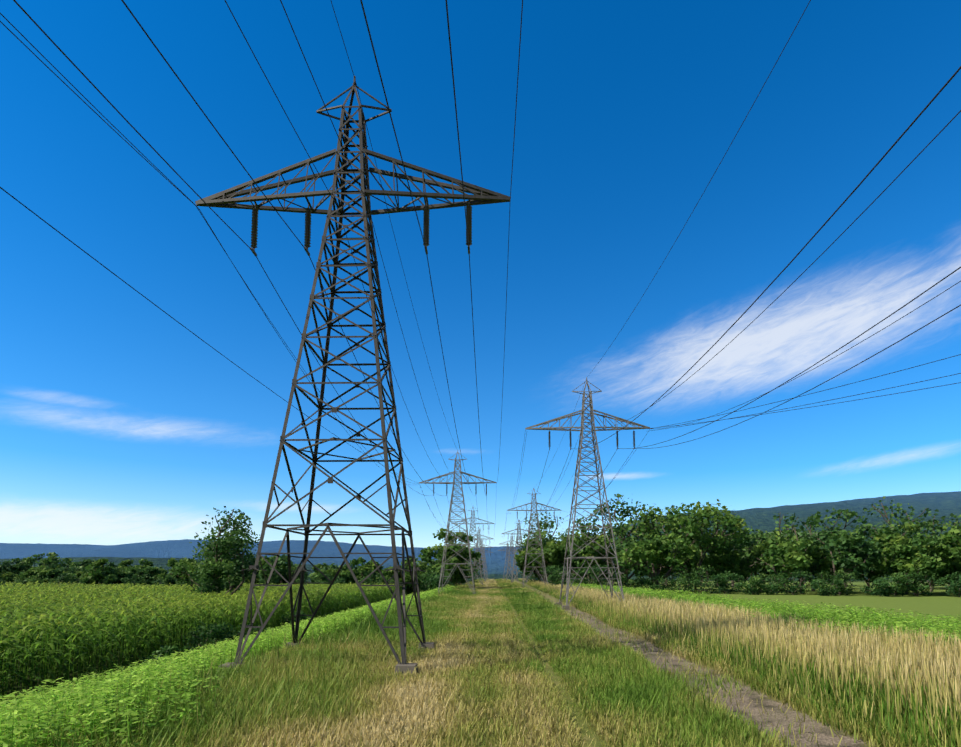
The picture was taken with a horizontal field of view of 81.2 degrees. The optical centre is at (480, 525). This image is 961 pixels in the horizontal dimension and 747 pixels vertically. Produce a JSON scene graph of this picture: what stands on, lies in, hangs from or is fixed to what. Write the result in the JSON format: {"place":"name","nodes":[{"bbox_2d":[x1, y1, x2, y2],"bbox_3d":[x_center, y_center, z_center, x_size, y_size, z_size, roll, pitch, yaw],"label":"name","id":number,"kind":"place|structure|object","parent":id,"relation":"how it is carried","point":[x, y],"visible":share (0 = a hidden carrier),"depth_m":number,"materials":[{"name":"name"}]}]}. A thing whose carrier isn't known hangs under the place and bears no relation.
{"place":"outdoors","nodes":[
{"label":"outdoors","id":0,"kind":"place"},
{"bbox_2d":[0,491,960,746],"bbox_3d":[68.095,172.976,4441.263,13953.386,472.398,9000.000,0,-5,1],"label":"terrain","id":1,"kind":"structure","parent":0,"point":[936,603],"depth_m":139.04,"materials":[{"name":"green plant"}]},
{"bbox_2d":[0,562,19,583],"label":"tree","id":2,"kind":"object","parent":1,"relation":"on","point":[8,576],"visible":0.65,"depth_m":137.38,"materials":[{"name":"green plant"}]},
{"bbox_2d":[2,558,33,574],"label":"tree","id":3,"kind":"object","parent":1,"relation":"on","point":[7,566],"visible":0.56,"depth_m":193.18,"materials":[{"name":"green plant"}]},
{"bbox_2d":[7,574,43,585],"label":"bush","id":4,"kind":"object","parent":1,"relation":"on","point":[30,580],"visible":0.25,"depth_m":105.62,"materials":[{"name":"green plant"}]},
{"bbox_2d":[14,558,56,584],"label":"tree","id":5,"kind":"object","parent":1,"relation":"on","point":[42,570],"visible":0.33,"depth_m":127.20,"materials":[{"name":"green plant"}]},
{"bbox_2d":[20,552,71,572],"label":"tree","id":6,"kind":"object","parent":1,"relation":"on","point":[53,557],"visible":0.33,"depth_m":196.67,"materials":[{"name":"green plant"}]},
{"bbox_2d":[41,568,63,582],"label":"tree","id":7,"kind":"object","parent":1,"relation":"on","point":[51,574],"visible":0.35,"depth_m":118.84,"materials":[{"name":"green plant"}]},
{"bbox_2d":[39,573,78,585],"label":"bush","id":8,"kind":"object","parent":1,"relation":"on","point":[67,577],"visible":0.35,"depth_m":103.97,"materials":[{"name":"green plant"}]},
{"bbox_2d":[54,557,76,568],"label":"tree","id":9,"kind":"object","parent":1,"relation":"on","point":[71,564],"visible":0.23,"depth_m":230.18,"materials":[{"name":"green plant"}]},
{"bbox_2d":[65,560,84,573],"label":"tree","id":10,"kind":"object","parent":1,"relation":"on","point":[72,570],"visible":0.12,"depth_m":188.26,"materials":[{"name":"green plant"}]},
{"bbox_2d":[76,559,96,571],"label":"tree","id":11,"kind":"object","parent":1,"relation":"on","point":[86,562],"visible":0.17,"depth_m":166.95,"materials":[{"name":"green plant"}]},
{"bbox_2d":[78,558,127,586],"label":"tree","id":12,"kind":"object","parent":1,"relation":"on","point":[98,571],"visible":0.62,"depth_m":100.38,"materials":[{"name":"green plant"}]},
{"bbox_2d":[115,559,133,568],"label":"tree","id":13,"kind":"object","parent":1,"relation":"on","point":[124,564],"visible":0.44,"depth_m":232.86,"materials":[{"name":"green plant"}]},
{"bbox_2d":[105,576,144,584],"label":"bush","id":14,"kind":"object","parent":1,"relation":"on","point":[124,579],"visible":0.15,"depth_m":101.09,"materials":[{"name":"green plant"}]},
{"bbox_2d":[123,559,153,573],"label":"tree","id":15,"kind":"object","parent":1,"relation":"on","point":[136,568],"visible":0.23,"depth_m":162.78,"materials":[{"name":"green plant"}]},
{"bbox_2d":[123,575,167,589],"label":"bush","id":16,"kind":"object","parent":1,"relation":"on","point":[149,582],"visible":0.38,"depth_m":100.69,"materials":[{"name":"green plant"}]},
{"bbox_2d":[132,566,176,585],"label":"tree","id":17,"kind":"object","parent":1,"relation":"on","point":[148,571],"visible":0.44,"depth_m":102.73,"materials":[{"name":"green plant"}]},
{"bbox_2d":[141,645,198,668],"bbox_3d":[-12.780,5.812,23.635,2.545,1.563,2.069,4,-7,-40],"label":"shrub","id":18,"kind":"object","parent":1,"relation":"on","point":[169,648],"visible":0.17,"depth_m":23.50,"materials":[{"name":"green plant"}]},
{"bbox_2d":[157,558,202,582],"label":"tree","id":19,"kind":"object","parent":1,"relation":"on","point":[172,562],"visible":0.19,"depth_m":126.78,"materials":[{"name":"green plant"}]},
{"bbox_2d":[0,581,402,701],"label":"crop field leaves","id":20,"kind":"object","parent":1,"relation":"on","point":[42,617],"visible":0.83,"depth_m":30.61,"materials":[{"name":"green plant"}]},
{"bbox_2d":[172,546,238,587],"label":"tree","id":21,"kind":"object","parent":1,"relation":"on","point":[182,567],"visible":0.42,"depth_m":68.59,"materials":[{"name":"green plant"}]},
{"bbox_2d":[182,622,246,649],"bbox_3d":[-13.458,5.979,28.136,3.150,2.243,3.000,0,-5,1],"label":"shrub","id":22,"kind":"object","parent":1,"relation":"on","point":[219,629],"visible":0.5,"depth_m":28.02,"materials":[{"name":"green plant"}]},
{"bbox_2d":[187,506,260,623],"bbox_3d":[-23.128,3.715,50.776,6.047,10.864,8.061,3,-6,-28],"label":"tree","id":23,"kind":"object","parent":1,"relation":"on","point":[231,572],"visible":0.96,"depth_m":49.62,"materials":[{"name":"green plant"}]},
{"bbox_2d":[0,584,460,746],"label":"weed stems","id":24,"kind":"object","parent":1,"relation":"on","point":[31,707],"visible":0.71,"depth_m":11.15,"materials":[{"name":"green plant"}]},
{"bbox_2d":[203,544,260,583],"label":"tree","id":25,"kind":"object","parent":1,"relation":"on","point":[252,563],"visible":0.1,"depth_m":119.72,"materials":[{"name":"green plant"}]},
{"bbox_2d":[239,555,273,584],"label":"tree","id":26,"kind":"object","parent":1,"relation":"on","point":[249,578],"visible":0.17,"depth_m":111.04,"materials":[{"name":"green plant"}]},
{"bbox_2d":[0,0,522,674],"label":"pylon","id":27,"kind":"object","parent":1,"relation":"on","point":[232,198],"visible":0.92,"depth_m":19.62,"materials":[{"name":"metal"}]},
{"bbox_2d":[247,625,282,636],"bbox_3d":[-12.445,6.583,32.633,2.418,1.577,2.040,0,-5,1],"label":"shrub","id":28,"kind":"object","parent":1,"relation":"on","point":[255,630],"visible":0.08,"depth_m":32.34,"materials":[{"name":"green plant"}]},
{"bbox_2d":[258,555,306,584],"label":"tree","id":29,"kind":"object","parent":1,"relation":"on","point":[280,568],"visible":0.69,"depth_m":101.08,"materials":[{"name":"green plant"}]},
{"bbox_2d":[279,611,311,627],"bbox_3d":[-12.954,7.126,40.150,2.498,1.989,2.510,5,-7,-44],"label":"shrub","id":30,"kind":"object","parent":1,"relation":"on","point":[304,618],"visible":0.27,"depth_m":39.96,"materials":[{"name":"green plant"}]},
{"bbox_2d":[310,563,325,581],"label":"tree","id":31,"kind":"object","parent":1,"relation":"on","point":[319,566],"visible":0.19,"depth_m":188.77,"materials":[{"name":"green plant"}]},
{"bbox_2d":[310,573,334,587],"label":"bush","id":32,"kind":"object","parent":1,"relation":"on","point":[322,577],"visible":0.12,"depth_m":103.83,"materials":[{"name":"green plant"}]},
{"bbox_2d":[316,569,345,584],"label":"tree","id":33,"kind":"object","parent":1,"relation":"on","point":[332,572],"visible":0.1,"depth_m":118.36,"materials":[{"name":"green plant"}]},
{"bbox_2d":[313,576,352,584],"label":"bush","id":34,"kind":"object","parent":1,"relation":"on","point":[341,580],"visible":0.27,"depth_m":99.50,"materials":[{"name":"green plant"}]},
{"bbox_2d":[342,557,383,583],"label":"tree","id":35,"kind":"object","parent":1,"relation":"on","point":[359,571],"visible":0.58,"depth_m":122.35,"materials":[{"name":"green plant"}]},
{"bbox_2d":[359,570,387,586],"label":"bush","id":36,"kind":"object","parent":1,"relation":"on","point":[368,573],"visible":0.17,"depth_m":100.39,"materials":[{"name":"green plant"}]},
{"bbox_2d":[362,573,394,597],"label":"bush","id":37,"kind":"object","parent":1,"relation":"on","point":[379,578],"visible":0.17,"depth_m":99.87,"materials":[{"name":"green plant"}]},
{"bbox_2d":[381,561,412,582],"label":"tree","id":38,"kind":"object","parent":1,"relation":"on","point":[388,573],"visible":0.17,"depth_m":115.18,"materials":[{"name":"green plant"}]},
{"bbox_2d":[392,572,420,595],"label":"bush","id":39,"kind":"object","parent":1,"relation":"on","point":[408,588],"visible":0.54,"depth_m":97.35,"materials":[{"name":"green plant"}]},
{"bbox_2d":[405,553,432,580],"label":"tree","id":40,"kind":"object","parent":1,"relation":"on","point":[424,567],"visible":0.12,"depth_m":142.32,"materials":[{"name":"green plant"}]},
{"bbox_2d":[418,570,453,589],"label":"bush","id":41,"kind":"object","parent":1,"relation":"on","point":[423,575],"visible":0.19,"depth_m":97.98,"materials":[{"name":"green plant"}]},
{"bbox_2d":[422,575,452,590],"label":"bush","id":42,"kind":"object","parent":1,"relation":"on","point":[434,580],"visible":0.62,"depth_m":91.22,"materials":[{"name":"green plant"}]},
{"bbox_2d":[420,528,480,585],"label":"tree","id":43,"kind":"object","parent":1,"relation":"on","point":[427,552],"visible":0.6,"depth_m":110.76,"materials":[{"name":"green plant"}]},
{"bbox_2d":[435,551,469,585],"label":"tree","id":44,"kind":"object","parent":1,"relation":"on","point":[457,575],"visible":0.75,"depth_m":106.77,"materials":[{"name":"green plant"}]},
{"bbox_2d":[419,452,496,593],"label":"pylon","id":45,"kind":"object","parent":1,"relation":"on","point":[452,501],"visible":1,"depth_m":80.57,"materials":[{"name":"metal"}]},
{"bbox_2d":[451,507,494,584],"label":"pylon","id":46,"kind":"object","parent":1,"relation":"on","point":[472,529],"visible":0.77,"depth_m":145.25,"materials":[{"name":"metal"}]},
{"bbox_2d":[0,578,959,746],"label":"grass","id":47,"kind":"structure","parent":1,"relation":"on","point":[283,685],"depth_m":12.48,"materials":[{"name":"green plant"}]},
{"bbox_2d":[0,0,960,609],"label":"pylon","id":48,"kind":"object","parent":1,"relation":"on","point":[596,466],"visible":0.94,"depth_m":48.38,"materials":[{"name":"metal"}]},
{"bbox_2d":[469,527,492,581],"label":"pylon","id":49,"kind":"object","parent":1,"relation":"on","point":[479,538],"visible":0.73,"depth_m":209.60,"materials":[{"name":"metal"}]},
{"bbox_2d":[471,539,492,579],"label":"pylon","id":50,"kind":"object","parent":1,"relation":"on","point":[490,547],"visible":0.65,"depth_m":274.57,"materials":[{"name":"metal"}]},
{"bbox_2d":[497,542,514,579],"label":"pylon","id":51,"kind":"object","parent":1,"relation":"on","point":[501,550],"visible":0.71,"depth_m":309.04,"materials":[{"name":"metal"}]},
{"bbox_2d":[500,534,521,580],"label":"pylon","id":52,"kind":"object","parent":1,"relation":"on","point":[511,548],"visible":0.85,"depth_m":244.25,"materials":[{"name":"metal"}]},
{"bbox_2d":[502,520,527,582],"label":"pylon","id":53,"kind":"object","parent":1,"relation":"on","point":[519,539],"visible":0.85,"depth_m":179.67,"materials":[{"name":"metal"}]},
{"bbox_2d":[507,489,560,587],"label":"pylon","id":54,"kind":"object","parent":1,"relation":"on","point":[538,529],"visible":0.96,"depth_m":115.15,"materials":[{"name":"metal"}]},
{"bbox_2d":[521,519,557,581],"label":"tree","id":55,"kind":"object","parent":1,"relation":"on","point":[546,524],"visible":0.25,"depth_m":177.15,"materials":[{"name":"green plant"}]},
{"bbox_2d":[514,522,569,577],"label":"tree","id":56,"kind":"object","parent":1,"relation":"on","point":[551,552],"visible":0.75,"depth_m":132.82,"materials":[{"name":"green plant"}]},
{"bbox_2d":[517,512,577,581],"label":"tree","id":57,"kind":"object","parent":1,"relation":"on","point":[561,537],"visible":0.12,"depth_m":200.63,"materials":[{"name":"green plant"}]},
{"bbox_2d":[532,555,573,579],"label":"bush","id":58,"kind":"object","parent":1,"relation":"on","point":[539,568],"visible":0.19,"depth_m":134.58,"materials":[{"name":"green plant"}]},
{"bbox_2d":[542,565,568,581],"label":"bush","id":59,"kind":"object","parent":1,"relation":"on","point":[549,568],"visible":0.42,"depth_m":124.00,"materials":[{"name":"green plant"}]},
{"bbox_2d":[548,570,573,585],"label":"bush","id":60,"kind":"object","parent":1,"relation":"on","point":[552,579],"visible":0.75,"depth_m":106.74,"materials":[{"name":"green plant"}]},
{"bbox_2d":[568,568,599,585],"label":"bush","id":61,"kind":"object","parent":1,"relation":"on","point":[584,580],"visible":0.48,"depth_m":115.02,"materials":[{"name":"green plant"}]},
{"bbox_2d":[560,522,617,581],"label":"tree","id":62,"kind":"object","parent":1,"relation":"on","point":[589,551],"visible":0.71,"depth_m":126.05,"materials":[{"name":"green plant"}]},
{"bbox_2d":[563,515,629,576],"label":"tree","id":63,"kind":"object","parent":1,"relation":"on","point":[620,546],"visible":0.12,"depth_m":149.32,"materials":[{"name":"green plant"}]},
{"bbox_2d":[572,552,620,584],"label":"tree","id":64,"kind":"object","parent":1,"relation":"on","point":[582,569],"visible":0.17,"depth_m":131.33,"materials":[{"name":"green plant"}]},
{"bbox_2d":[579,564,626,586],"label":"bush","id":65,"kind":"object","parent":1,"relation":"on","point":[595,568],"visible":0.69,"depth_m":112.36,"materials":[{"name":"green plant"}]},
{"bbox_2d":[608,577,634,588],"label":"bush","id":66,"kind":"object","parent":1,"relation":"on","point":[630,583],"visible":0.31,"depth_m":113.18,"materials":[{"name":"green plant"}]},
{"bbox_2d":[581,493,662,586],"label":"tree","id":67,"kind":"object","parent":1,"relation":"on","point":[626,512],"visible":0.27,"depth_m":132.03,"materials":[{"name":"green plant"}]},
{"bbox_2d":[626,576,647,590],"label":"bush","id":68,"kind":"object","parent":1,"relation":"on","point":[638,582],"visible":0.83,"depth_m":113.27,"materials":[{"name":"green plant"}]},
{"bbox_2d":[637,556,672,583],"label":"tree","id":69,"kind":"object","parent":1,"relation":"on","point":[661,572],"visible":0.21,"depth_m":141.75,"materials":[{"name":"green plant"}]},
{"bbox_2d":[612,506,702,584],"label":"tree","id":70,"kind":"object","parent":1,"relation":"on","point":[649,553],"visible":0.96,"depth_m":111.88,"materials":[{"name":"green plant"}]},
{"bbox_2d":[643,574,675,590],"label":"bush","id":71,"kind":"object","parent":1,"relation":"on","point":[656,586],"visible":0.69,"depth_m":110.94,"materials":[{"name":"green plant"}]},
{"bbox_2d":[633,513,688,584],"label":"tree","id":72,"kind":"object","parent":1,"relation":"on","point":[641,573],"visible":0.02,"depth_m":133.81,"materials":[{"name":"green plant"}]},
{"bbox_2d":[659,569,700,592],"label":"bush","id":73,"kind":"object","parent":1,"relation":"on","point":[693,578],"visible":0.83,"depth_m":109.52,"materials":[{"name":"green plant"}]},
{"bbox_2d":[676,544,706,589],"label":"tree","id":74,"kind":"object","parent":1,"relation":"on","point":[689,565],"visible":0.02,"depth_m":134.15,"materials":[{"name":"green plant"}]},
{"bbox_2d":[634,499,750,592],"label":"tree","id":75,"kind":"object","parent":1,"relation":"on","point":[707,513],"visible":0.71,"depth_m":112.98,"materials":[{"name":"green plant"}]},
{"bbox_2d":[676,565,727,593],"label":"bush","id":76,"kind":"object","parent":1,"relation":"on","point":[702,580],"visible":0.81,"depth_m":107.76,"materials":[{"name":"green plant"}]},
{"bbox_2d":[685,514,768,590],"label":"tree","id":77,"kind":"object","parent":1,"relation":"on","point":[747,556],"visible":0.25,"depth_m":122.97,"materials":[{"name":"green plant"}]},
{"bbox_2d":[709,571,744,593],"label":"bush","id":78,"kind":"object","parent":1,"relation":"on","point":[719,576],"visible":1,"depth_m":105.70,"materials":[{"name":"green plant"}]},
{"bbox_2d":[703,534,751,589],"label":"tree","id":79,"kind":"object","parent":1,"relation":"on","point":[736,563],"visible":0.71,"depth_m":116.44,"materials":[{"name":"green plant"}]},
{"bbox_2d":[698,521,768,587],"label":"tree","id":80,"kind":"object","parent":1,"relation":"on","point":[740,545],"depth_m":154.98,"materials":[{"name":"green plant"}]},
{"bbox_2d":[734,576,770,594],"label":"bush","id":81,"kind":"object","parent":1,"relation":"on","point":[753,583],"visible":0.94,"depth_m":101.98,"materials":[{"name":"green plant"}]},
{"bbox_2d":[739,536,769,584],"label":"tree","id":82,"kind":"object","parent":1,"relation":"on","point":[760,572],"visible":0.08,"depth_m":131.12,"materials":[{"name":"green plant"}]},
{"bbox_2d":[564,582,960,652],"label":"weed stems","id":83,"kind":"object","parent":1,"relation":"on","point":[852,616],"visible":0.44,"depth_m":26.91,"materials":[{"name":"green plant"}]},
{"bbox_2d":[755,573,790,594],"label":"bush","id":84,"kind":"object","parent":1,"relation":"on","point":[770,578],"visible":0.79,"depth_m":102.47,"materials":[{"name":"green plant"}]},
{"bbox_2d":[749,527,809,590],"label":"tree","id":85,"kind":"object","parent":1,"relation":"on","point":[758,551],"visible":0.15,"depth_m":119.50,"materials":[{"name":"green plant"}]},
{"bbox_2d":[750,512,824,587],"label":"tree","id":86,"kind":"object","parent":1,"relation":"on","point":[792,518],"visible":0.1,"depth_m":146.50,"materials":[{"name":"green plant"}]},
{"bbox_2d":[769,569,816,594],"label":"bush","id":87,"kind":"object","parent":1,"relation":"on","point":[791,589],"visible":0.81,"depth_m":101.18,"materials":[{"name":"green plant"}]},
{"bbox_2d":[754,521,837,593],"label":"tree","id":88,"kind":"object","parent":1,"relation":"on","point":[792,558],"visible":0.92,"depth_m":105.06,"materials":[{"name":"green plant"}]},
{"bbox_2d":[783,525,840,590],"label":"tree","id":89,"kind":"object","parent":1,"relation":"on","point":[798,530],"visible":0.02,"depth_m":127.42,"materials":[{"name":"green plant"}]},
{"bbox_2d":[810,576,844,595],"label":"bush","id":90,"kind":"object","parent":1,"relation":"on","point":[828,590],"visible":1,"depth_m":97.25,"materials":[{"name":"green plant"}]},
{"bbox_2d":[810,545,852,584],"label":"tree","id":91,"kind":"object","parent":1,"relation":"on","point":[837,567],"visible":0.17,"depth_m":112.86,"materials":[{"name":"green plant"}]},
{"bbox_2d":[792,508,882,594],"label":"tree","id":92,"kind":"object","parent":1,"relation":"on","point":[868,554],"visible":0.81,"depth_m":101.71,"materials":[{"name":"green plant"}]},
{"bbox_2d":[815,570,863,594],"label":"bush","id":93,"kind":"object","parent":1,"relation":"on","point":[848,577],"visible":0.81,"depth_m":99.80,"materials":[{"name":"green plant"}]},
{"bbox_2d":[835,523,893,585],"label":"tree","id":94,"kind":"object","parent":1,"relation":"on","point":[861,530],"visible":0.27,"depth_m":121.65,"materials":[{"name":"green plant"}]},
{"bbox_2d":[859,577,894,596],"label":"bush","id":95,"kind":"object","parent":1,"relation":"on","point":[881,583],"visible":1,"depth_m":94.46,"materials":[{"name":"green plant"}]},
{"bbox_2d":[869,572,914,595],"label":"bush","id":96,"kind":"object","parent":1,"relation":"on","point":[897,577],"visible":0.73,"depth_m":95.50,"materials":[{"name":"green plant"}]},
{"bbox_2d":[852,496,960,576],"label":"tree","id":97,"kind":"object","parent":1,"relation":"on","point":[902,532],"visible":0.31,"depth_m":138.04,"materials":[{"name":"green plant"}]},
{"bbox_2d":[872,514,940,574],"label":"tree","id":98,"kind":"object","parent":1,"relation":"on","point":[908,522],"visible":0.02,"depth_m":153.49,"materials":[{"name":"green plant"}]},
{"bbox_2d":[860,522,954,593],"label":"tree","id":99,"kind":"object","parent":1,"relation":"on","point":[882,538],"visible":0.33,"depth_m":106.56,"materials":[{"name":"green plant"}]},
{"bbox_2d":[878,533,953,594],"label":"tree","id":100,"kind":"object","parent":1,"relation":"on","point":[908,557],"visible":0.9,"depth_m":98.58,"materials":[{"name":"green plant"}]},
{"bbox_2d":[894,569,939,595],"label":"bush","id":101,"kind":"object","parent":1,"relation":"on","point":[912,588],"visible":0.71,"depth_m":95.36,"materials":[{"name":"green plant"}]},
{"bbox_2d":[902,519,956,588],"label":"tree","id":102,"kind":"object","parent":1,"relation":"on","point":[925,525],"visible":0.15,"depth_m":140.02,"materials":[{"name":"green plant"}]},
{"bbox_2d":[934,533,960,586],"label":"tree","id":103,"kind":"object","parent":1,"relation":"on","point":[955,566],"visible":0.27,"depth_m":106.30,"materials":[{"name":"green plant"}]},
{"bbox_2d":[935,572,960,596],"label":"bush","id":104,"kind":"object","parent":1,"relation":"on","point":[955,588],"visible":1,"depth_m":92.30,"materials":[{"name":"green plant"}]},
{"bbox_2d":[940,520,960,557],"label":"tree","id":105,"kind":"object","parent":1,"relation":"on","point":[947,537],"visible":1,"depth_m":93.50,"materials":[{"name":"green plant"}]},
{"bbox_2d":[0,0,960,547],"label":"sky","id":106,"kind":"structure","parent":0,"point":[119,424],"materials":[{"name":"blue"}]},
{"bbox_2d":[516,578,960,746],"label":"dry meadow grass","id":107,"kind":"structure","parent":0,"point":[921,677],"depth_m":15.14,"materials":[{"name":"beige plant"}]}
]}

